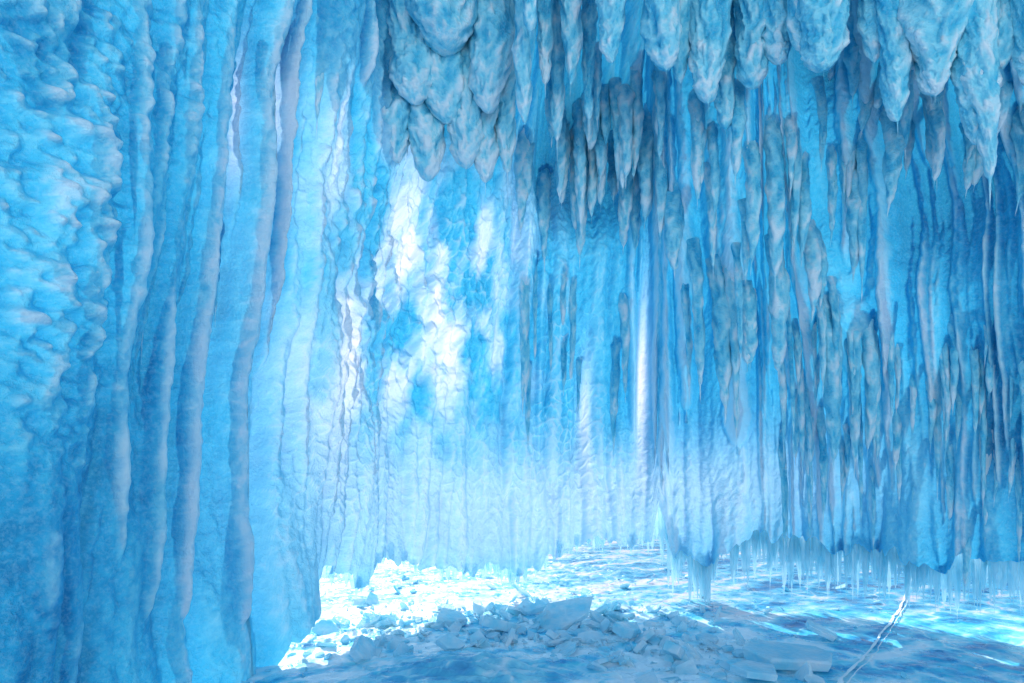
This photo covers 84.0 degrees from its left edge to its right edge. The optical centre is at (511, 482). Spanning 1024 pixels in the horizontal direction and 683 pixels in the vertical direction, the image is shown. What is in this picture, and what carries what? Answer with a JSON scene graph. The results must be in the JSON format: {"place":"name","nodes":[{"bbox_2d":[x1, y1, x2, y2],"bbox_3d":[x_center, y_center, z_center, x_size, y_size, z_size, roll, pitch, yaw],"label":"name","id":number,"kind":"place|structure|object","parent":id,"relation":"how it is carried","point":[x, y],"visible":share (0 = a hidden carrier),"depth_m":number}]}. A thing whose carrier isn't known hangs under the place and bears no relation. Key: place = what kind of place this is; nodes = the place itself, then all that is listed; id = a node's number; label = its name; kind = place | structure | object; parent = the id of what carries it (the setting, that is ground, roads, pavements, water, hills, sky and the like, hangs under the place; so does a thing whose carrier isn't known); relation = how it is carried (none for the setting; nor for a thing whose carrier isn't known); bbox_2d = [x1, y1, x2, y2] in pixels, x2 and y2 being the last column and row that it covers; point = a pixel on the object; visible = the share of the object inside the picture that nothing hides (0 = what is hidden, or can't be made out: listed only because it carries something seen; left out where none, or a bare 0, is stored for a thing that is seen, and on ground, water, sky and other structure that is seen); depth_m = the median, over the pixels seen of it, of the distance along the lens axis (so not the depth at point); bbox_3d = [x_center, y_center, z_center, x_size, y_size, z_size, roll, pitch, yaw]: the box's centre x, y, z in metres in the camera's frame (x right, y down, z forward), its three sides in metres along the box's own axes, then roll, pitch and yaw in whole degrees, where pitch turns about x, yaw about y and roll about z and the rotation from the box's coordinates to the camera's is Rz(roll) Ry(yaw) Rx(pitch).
{"place":"outdoors","nodes":[
{"label":"outdoors","id":0,"kind":"place"},
{"bbox_2d":[241,535,1023,682],"bbox_3d":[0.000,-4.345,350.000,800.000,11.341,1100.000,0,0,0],"label":"frozen lake ground","id":1,"kind":"structure","parent":0,"point":[970,634],"depth_m":5.08},
{"bbox_2d":[435,633,464,649],"bbox_3d":[-0.475,1.222,4.353,0.220,0.143,0.126,0,0,-23],"label":"ice slab","id":2,"kind":"object","parent":1,"relation":"on","point":[447,641],"depth_m":4.32},
{"bbox_2d":[479,615,520,631],"bbox_3d":[-0.100,1.221,4.924,0.382,0.184,0.231,0,0,0],"label":"ice slab","id":3,"kind":"object","parent":1,"relation":"on","point":[495,623],"depth_m":4.82},
{"bbox_2d":[0,0,1023,682],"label":"ice cave wall","id":4,"kind":"structure","parent":1,"relation":"on","point":[194,488],"depth_m":4.27},
{"bbox_2d":[141,41,1023,601],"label":"curtain icicles","id":5,"kind":"object","parent":4,"relation":"attached to","point":[623,147],"visible":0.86,"depth_m":4.66},
{"bbox_2d":[381,0,1023,204],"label":"hanging ice drapes","id":6,"kind":"object","parent":4,"relation":"attached to","point":[461,69],"visible":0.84,"depth_m":4.09},
{"bbox_2d":[515,596,549,614],"bbox_3d":[0.229,1.226,5.648,0.281,0.146,0.366,0,0,28],"label":"ice slab","id":7,"kind":"object","parent":1,"relation":"on","point":[534,605],"depth_m":5.62},
{"bbox_2d":[528,597,591,631],"bbox_3d":[0.421,1.213,5.152,0.659,0.306,0.373,0,0,0],"label":"ice slab","id":8,"kind":"object","parent":1,"relation":"on","point":[566,614],"depth_m":5.14},
{"bbox_2d":[612,621,638,638],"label":"ice slab","id":9,"kind":"object","parent":1,"relation":"on","point":[625,629],"depth_m":4.65},
{"bbox_2d":[250,566,1015,682],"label":"ice rubble","id":10,"kind":"object","parent":1,"relation":"on","point":[564,642],"visible":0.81,"depth_m":4.73},
{"bbox_2d":[349,635,375,662],"bbox_3d":[-1.074,1.214,4.104,0.163,0.214,0.296,0,0,24],"label":"ice slab","id":11,"kind":"object","parent":10,"relation":"on","point":[362,648],"depth_m":4.05},
{"bbox_2d":[436,607,467,626],"bbox_3d":[-0.537,1.220,5.146,0.276,0.158,0.228,0,0,0],"label":"ice slab","id":12,"kind":"object","parent":10,"relation":"on","point":[449,617],"depth_m":5.09},
{"bbox_2d":[661,640,685,659],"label":"ice slab","id":13,"kind":"object","parent":1,"relation":"on","point":[675,651],"depth_m":4.03},
{"bbox_2d":[730,660,777,681],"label":"ice slab","id":14,"kind":"object","parent":1,"relation":"on","point":[756,670],"depth_m":3.65},
{"bbox_2d":[742,639,831,671],"bbox_3d":[1.943,1.219,4.004,0.617,0.124,0.361,0,0,13],"label":"ice slab","id":15,"kind":"object","parent":1,"relation":"on","point":[783,656],"depth_m":3.95},
{"bbox_2d":[805,619,837,641],"bbox_3d":[2.574,1.227,4.733,0.244,0.151,0.321,0,0,23],"label":"ice slab","id":16,"kind":"object","parent":1,"relation":"on","point":[821,630],"depth_m":4.64},
{"bbox_2d":[837,594,907,682],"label":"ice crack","id":17,"kind":"object","parent":1,"relation":"on","point":[840,680],"visible":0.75,"depth_m":4.44},
{"bbox_2d":[319,507,1023,615],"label":"icicle fringe","id":18,"kind":"object","parent":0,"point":[828,565],"visible":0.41,"depth_m":5.49}
]}

